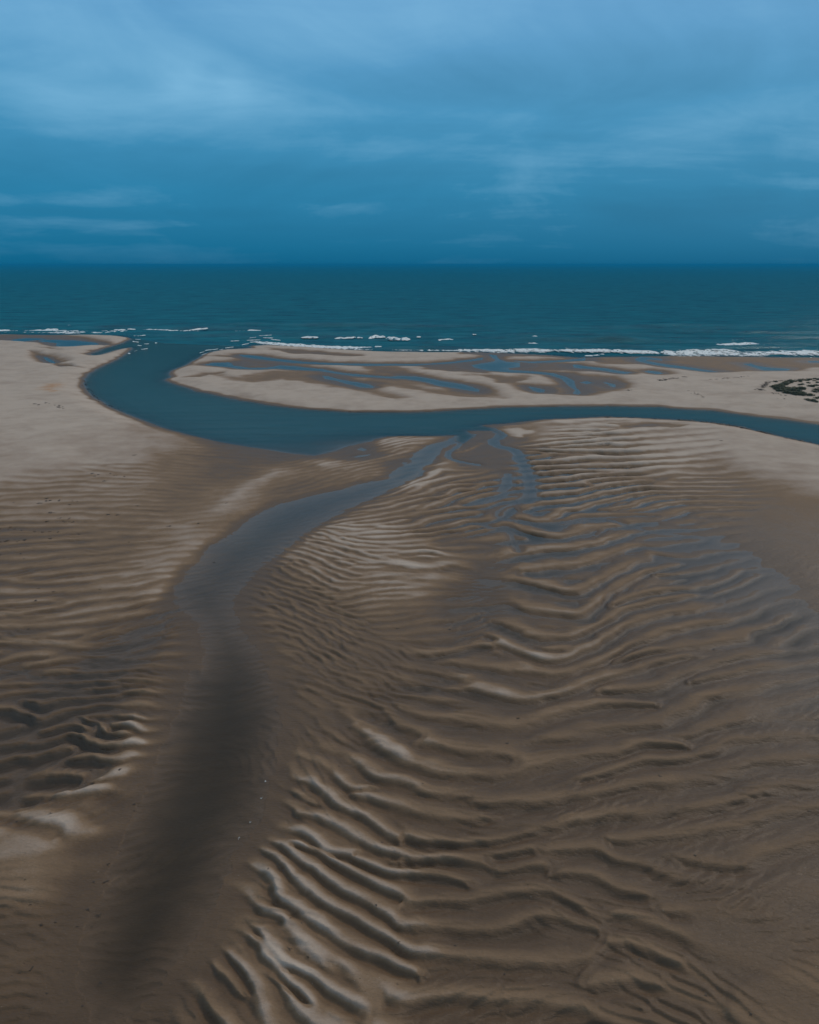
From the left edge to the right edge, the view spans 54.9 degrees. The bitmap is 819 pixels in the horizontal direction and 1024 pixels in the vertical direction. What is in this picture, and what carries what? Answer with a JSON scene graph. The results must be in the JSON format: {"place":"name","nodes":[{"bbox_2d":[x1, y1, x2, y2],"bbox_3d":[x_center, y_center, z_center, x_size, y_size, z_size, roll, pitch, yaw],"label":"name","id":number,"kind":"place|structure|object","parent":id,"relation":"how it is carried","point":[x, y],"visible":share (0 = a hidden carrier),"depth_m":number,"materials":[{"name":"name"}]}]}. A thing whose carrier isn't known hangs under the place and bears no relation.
{"place":"outdoors","nodes":[
{"label":"outdoors","id":0,"kind":"place"},
{"bbox_2d":[0,334,818,1023],"bbox_3d":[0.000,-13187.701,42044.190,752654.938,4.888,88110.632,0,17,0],"label":"beach sand","id":1,"kind":"structure","parent":0,"point":[348,660],"depth_m":56.99,"materials":[{"name":"brown sand"}]},
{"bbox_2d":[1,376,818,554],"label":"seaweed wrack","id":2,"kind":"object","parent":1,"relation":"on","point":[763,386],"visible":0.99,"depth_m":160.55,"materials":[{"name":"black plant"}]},
{"bbox_2d":[86,340,818,444],"bbox_3d":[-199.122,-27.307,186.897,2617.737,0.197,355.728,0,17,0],"label":"river channel","id":3,"kind":"object","parent":1,"relation":"in","point":[132,383],"visible":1,"depth_m":164.86,"materials":[{"name":"liquid"}]},
{"bbox_2d":[0,264,818,356],"bbox_3d":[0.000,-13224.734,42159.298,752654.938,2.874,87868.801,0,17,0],"label":"sea","id":4,"kind":"structure","parent":0,"point":[659,308],"depth_m":599.52,"materials":[{"name":"liquid"}]},
{"bbox_2d":[334,337,355,338],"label":"breaking wave","id":5,"kind":"object","parent":4,"relation":"on","point":[344,338],"visible":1,"depth_m":333.01,"materials":[{"name":"white liquid"}]},
{"bbox_2d":[368,335,384,338],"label":"breaking wave","id":6,"kind":"object","parent":4,"relation":"on","point":[374,336],"visible":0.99,"depth_m":336.88,"materials":[{"name":"white liquid"}]},
{"bbox_2d":[386,337,410,340],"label":"breaking wave","id":7,"kind":"object","parent":4,"relation":"on","point":[403,338],"visible":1,"depth_m":328.42,"materials":[{"name":"white liquid"}]},
{"bbox_2d":[0,329,818,356],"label":"surf foam","id":8,"kind":"object","parent":4,"relation":"on","point":[703,352],"visible":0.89,"depth_m":284.87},
{"bbox_2d":[717,342,756,344],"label":"breaking wave","id":9,"kind":"object","parent":4,"relation":"on","point":[746,343],"visible":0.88,"depth_m":307.46,"materials":[{"name":"white liquid"}]},
{"bbox_2d":[0,0,818,263],"label":"sky","id":10,"kind":"structure","parent":0,"point":[132,131],"materials":[{"name":"blue"}]},
{"bbox_2d":[11,338,818,370],"bbox_3d":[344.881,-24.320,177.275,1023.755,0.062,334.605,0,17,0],"label":"tide pools","id":11,"kind":"object","parent":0,"point":[63,343],"visible":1,"depth_m":268.36,"materials":[{"name":"liquid"}]}
]}

